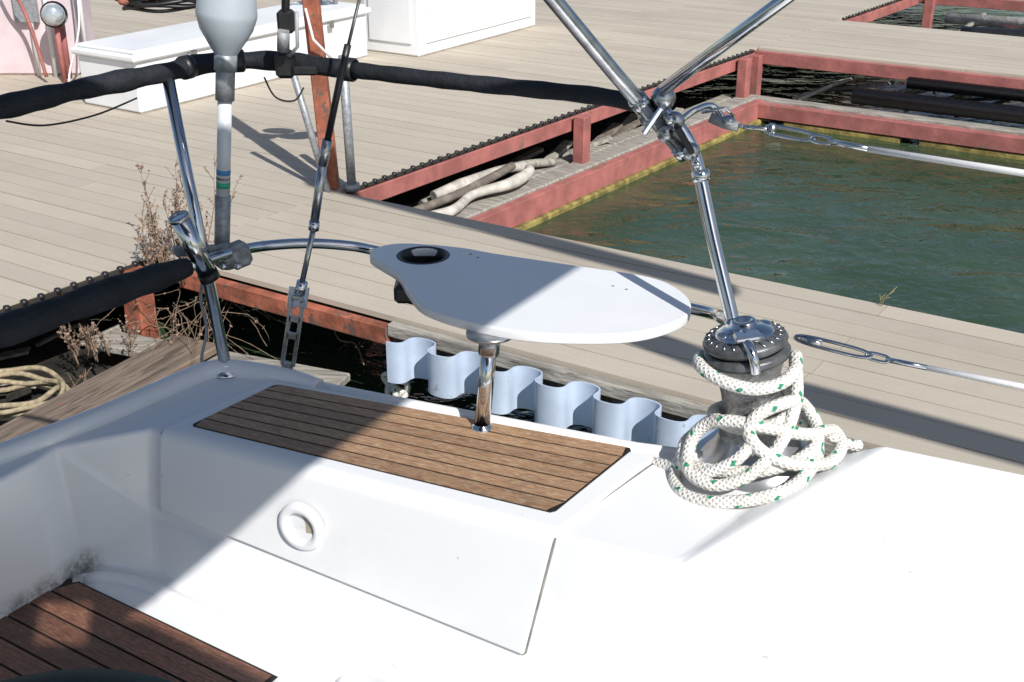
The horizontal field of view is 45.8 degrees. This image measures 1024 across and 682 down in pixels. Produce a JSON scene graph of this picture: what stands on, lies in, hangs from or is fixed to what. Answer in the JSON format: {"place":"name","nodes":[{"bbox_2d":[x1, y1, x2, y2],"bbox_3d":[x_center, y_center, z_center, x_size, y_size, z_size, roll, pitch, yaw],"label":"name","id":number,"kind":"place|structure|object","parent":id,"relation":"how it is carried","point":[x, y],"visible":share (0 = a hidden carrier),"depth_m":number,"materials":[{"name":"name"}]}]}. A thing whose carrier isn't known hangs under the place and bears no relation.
{"place":"outdoors","nodes":[
{"label":"outdoors","id":0,"kind":"place"},
{"bbox_2d":[0,668,171,681],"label":"binnacle cover","id":1,"kind":"object","parent":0,"point":[90,675],"visible":1,"depth_m":0.91,"materials":[{"name":"black fabric"}]},
{"bbox_2d":[320,0,337,4],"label":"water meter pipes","id":2,"kind":"object","parent":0,"point":[335,2],"depth_m":10.21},
{"bbox_2d":[89,3,1023,442],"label":"water","id":3,"kind":"structure","parent":0,"point":[945,241],"depth_m":7.96,"materials":[{"name":"green liquid"}]},
{"bbox_2d":[0,317,128,425],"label":"shore debris","id":4,"kind":"object","parent":3,"relation":"on","point":[51,350],"visible":0.33,"depth_m":5.85,"materials":[{"name":"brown wood"}]},
{"bbox_2d":[0,365,70,418],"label":"coiled rope","id":5,"kind":"object","parent":4,"relation":"on","point":[53,385],"visible":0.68,"depth_m":5.39,"materials":[{"name":"beige fabric"}]},
{"bbox_2d":[57,315,139,386],"bbox_3d":[-1.822,0.259,5.500,0.563,0.694,0.573,0,24,0],"label":"dead plant","id":6,"kind":"object","parent":3,"relation":"in","point":[86,336],"visible":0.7,"depth_m":5.51,"materials":[{"name":"brown plant"}]},
{"bbox_2d":[91,154,284,359],"bbox_3d":[-1.548,-0.294,5.654,0.875,1.116,0.834,-9,26,-20],"label":"dead plant","id":7,"kind":"object","parent":3,"relation":"in","point":[152,234],"visible":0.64,"depth_m":5.68,"materials":[{"name":"brown plant"}]},
{"bbox_2d":[94,330,349,385],"bbox_3d":[-1.244,0.146,5.488,1.520,0.110,0.576,18,30,35],"label":"weathered plank","id":8,"kind":"object","parent":3,"relation":"on","point":[118,347],"visible":0.21,"depth_m":5.58,"materials":[{"name":"grey wood"}]},
{"bbox_2d":[0,335,216,441],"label":"weathered plank","id":9,"kind":"object","parent":8,"relation":"on","point":[136,371],"visible":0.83,"depth_m":5.19,"materials":[{"name":"brown wood"}]},
{"bbox_2d":[0,0,895,309],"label":"dock walkway","id":10,"kind":"structure","parent":3,"relation":"on","point":[72,206],"depth_m":8.13,"materials":[{"name":"beige wood"}]},
{"bbox_2d":[0,0,94,81],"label":"pink utility cabinet","id":11,"kind":"object","parent":10,"relation":"on","point":[28,45],"visible":0.69,"depth_m":9.55,"materials":[{"name":"paint"}]},
{"bbox_2d":[40,1,67,82],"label":"electric meter","id":12,"kind":"object","parent":10,"relation":"on","point":[54,14],"visible":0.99,"depth_m":9.20,"materials":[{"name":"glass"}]},
{"bbox_2d":[70,0,370,113],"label":"white dock box","id":13,"kind":"object","parent":10,"relation":"on","point":[165,44],"visible":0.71,"depth_m":8.83,"materials":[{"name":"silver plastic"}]},
{"bbox_2d":[115,0,195,12],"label":"garden hose","id":14,"kind":"object","parent":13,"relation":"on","point":[144,5],"visible":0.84,"depth_m":9.66,"materials":[{"name":"black plastic"}]},
{"bbox_2d":[291,0,359,192],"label":"utility post","id":15,"kind":"object","parent":10,"relation":"on","point":[313,22],"visible":0.82,"depth_m":6.63,"materials":[{"name":"red metal"}]},
{"bbox_2d":[363,0,534,56],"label":"white dock box","id":16,"kind":"object","parent":10,"relation":"on","point":[417,28],"visible":0.93,"depth_m":10.51,"materials":[{"name":"white plastic"}]},
{"bbox_2d":[0,0,900,313],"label":"dock edge bumper","id":17,"kind":"object","parent":10,"relation":"attached to","point":[362,186],"visible":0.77,"depth_m":7.38,"materials":[{"name":"black plastic"}]},
{"bbox_2d":[49,0,918,338],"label":"dock edge framing","id":18,"kind":"object","parent":3,"relation":"in","point":[599,152],"visible":0.52,"depth_m":8.58,"materials":[{"name":"red paint"}]},
{"bbox_2d":[413,158,556,215],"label":"driftwood branches","id":19,"kind":"object","parent":18,"relation":"on","point":[466,190],"visible":0.93,"depth_m":7.75,"materials":[{"name":"brown wood"}]},
{"bbox_2d":[0,359,1023,681],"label":"sailboat deck","id":20,"kind":"structure","parent":3,"relation":"on","point":[870,565],"depth_m":2.07,"materials":[{"name":"plastic"}]},
{"bbox_2d":[0,578,277,681],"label":"teak bench slats","id":21,"kind":"object","parent":20,"relation":"on","point":[68,623],"visible":0.88,"depth_m":2.16,"materials":[{"name":"brown wood"}]},
{"bbox_2d":[280,0,360,369],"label":"backstay","id":22,"kind":"object","parent":20,"relation":"on","point":[298,294],"visible":0.94,"depth_m":2.39,"materials":[{"name":"silver metal"}]},
{"bbox_2d":[0,49,748,377],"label":"stern rail","id":23,"kind":"object","parent":20,"relation":"on","point":[24,323],"visible":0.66,"depth_m":2.34,"materials":[{"name":"black metal"}]},
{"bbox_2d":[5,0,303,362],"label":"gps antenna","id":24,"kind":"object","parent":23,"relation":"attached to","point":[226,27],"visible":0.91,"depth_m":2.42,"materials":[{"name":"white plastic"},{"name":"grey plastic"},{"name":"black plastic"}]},
{"bbox_2d":[168,210,219,284],"bbox_3d":[-0.641,-0.188,2.448,0.092,0.159,0.045,-14,28,-29],"label":"rod holder","id":25,"kind":"object","parent":23,"relation":"attached to","point":[191,242],"visible":1,"depth_m":2.43,"materials":[{"name":"silver metal"}]},
{"bbox_2d":[274,0,317,77],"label":"support strut","id":26,"kind":"object","parent":23,"relation":"attached to","point":[287,26],"visible":1,"depth_m":2.42,"materials":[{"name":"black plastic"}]},
{"bbox_2d":[543,0,794,182],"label":"bimini frame","id":27,"kind":"object","parent":23,"relation":"on","point":[647,110],"visible":1,"depth_m":2.05,"materials":[{"name":"silver metal"}]},
{"bbox_2d":[683,102,1023,176],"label":"lifeline","id":28,"kind":"object","parent":23,"relation":"attached to","point":[719,118],"visible":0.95,"depth_m":2.04,"materials":[{"name":"silver metal"}]},
{"bbox_2d":[793,334,1023,389],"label":"lifeline","id":29,"kind":"object","parent":23,"relation":"attached to","point":[811,341],"visible":0.94,"depth_m":2.13,"materials":[{"name":"silver metal"}]},
{"bbox_2d":[193,385,630,512],"bbox_3d":[-0.196,0.181,2.276,0.797,0.006,0.264,11,26,22],"label":"teak seat pad","id":30,"kind":"object","parent":20,"relation":"on","point":[541,471],"visible":0.98,"depth_m":2.25,"materials":[{"name":"brown wood"}]},
{"bbox_2d":[370,243,690,432],"bbox_3d":[-0.014,0.000,2.420,0.721,0.216,0.395,10,26,22],"label":"stern rail seat","id":31,"kind":"object","parent":30,"relation":"on","point":[489,303],"visible":1,"depth_m":2.34,"materials":[{"name":"plastic"}]},
{"bbox_2d":[699,315,807,492],"bbox_3d":[0.446,0.104,2.159,0.235,0.307,0.232,0,24,0],"label":"sheet winch","id":32,"kind":"object","parent":20,"relation":"on","point":[762,347],"visible":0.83,"depth_m":2.10,"materials":[{"name":"silver metal"}]},
{"bbox_2d":[651,350,862,508],"bbox_3d":[0.425,0.135,2.162,0.347,0.260,0.304,-13,27,-28],"label":"dock rope","id":33,"kind":"object","parent":20,"relation":"on","point":[796,407],"visible":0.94,"depth_m":2.08,"materials":[{"name":"white fabric"}]},
{"bbox_2d":[159,192,1023,474],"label":"finger dock","id":34,"kind":"object","parent":3,"relation":"on","point":[869,404],"visible":0.54,"depth_m":4.99,"materials":[{"name":"beige wood"}]},
{"bbox_2d":[334,331,364,364],"bbox_3d":[-0.747,-0.010,5.432,0.223,0.204,0.042,19,30,36],"label":"loose line","id":35,"kind":"object","parent":34,"relation":"attached to","point":[353,343],"visible":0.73,"depth_m":5.42,"materials":[{"name":"black"}]},
{"bbox_2d":[381,371,410,397],"bbox_3d":[-0.484,0.139,5.183,0.144,0.277,0.107,-22,32,-39],"label":"rope knot","id":36,"kind":"object","parent":34,"relation":"attached to","point":[395,389],"visible":0.48,"depth_m":5.18,"materials":[{"name":"white fabric"}]},
{"bbox_2d":[386,337,847,454],"bbox_3d":[0.332,0.280,4.590,1.945,0.185,0.123,15,28,30],"label":"dock bumper strip","id":37,"kind":"object","parent":34,"relation":"attached to","point":[638,419],"visible":0.51,"depth_m":4.70,"materials":[{"name":"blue plastic"}]},
{"bbox_2d":[749,20,1023,159],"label":"finger dock","id":38,"kind":"object","parent":3,"relation":"on","point":[964,67],"visible":0.93,"depth_m":10.16,"materials":[{"name":"beige wood"}]},
{"bbox_2d":[919,0,1023,28],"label":"finger dock","id":39,"kind":"object","parent":3,"relation":"on","point":[981,20],"visible":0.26,"depth_m":13.45,"materials":[{"name":"metal"}]},
{"bbox_2d":[958,12,1023,36],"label":"floating dock debris","id":40,"kind":"object","parent":39,"relation":"on","point":[968,27],"visible":0.13,"depth_m":12.74,"materials":[{"name":"black plastic"}]}
]}

